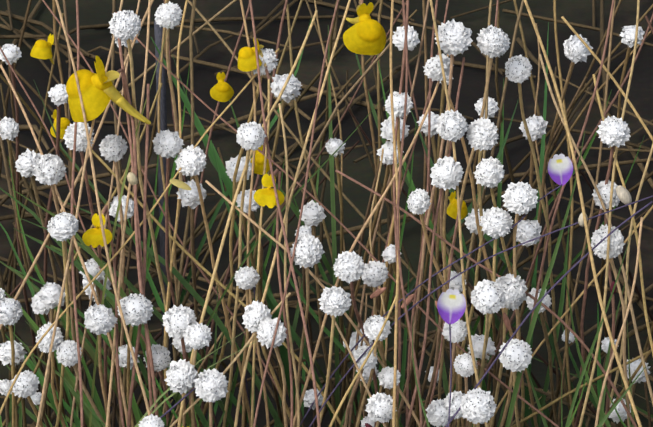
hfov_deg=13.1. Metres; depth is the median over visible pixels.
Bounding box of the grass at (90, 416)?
[0,18,645,426]
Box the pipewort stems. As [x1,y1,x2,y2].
[0,0,652,426]
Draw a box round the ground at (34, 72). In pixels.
[0,0,652,426]
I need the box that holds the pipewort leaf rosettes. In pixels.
[76,348,652,426]
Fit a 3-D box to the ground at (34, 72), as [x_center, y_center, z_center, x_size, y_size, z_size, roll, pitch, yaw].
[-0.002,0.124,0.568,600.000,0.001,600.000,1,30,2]
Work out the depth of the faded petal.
0.50 m
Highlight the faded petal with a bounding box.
[170,179,190,189]
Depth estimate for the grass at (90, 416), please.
0.57 m
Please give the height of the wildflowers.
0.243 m
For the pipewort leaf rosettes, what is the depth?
0.65 m
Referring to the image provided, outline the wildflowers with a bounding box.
[0,0,652,426]

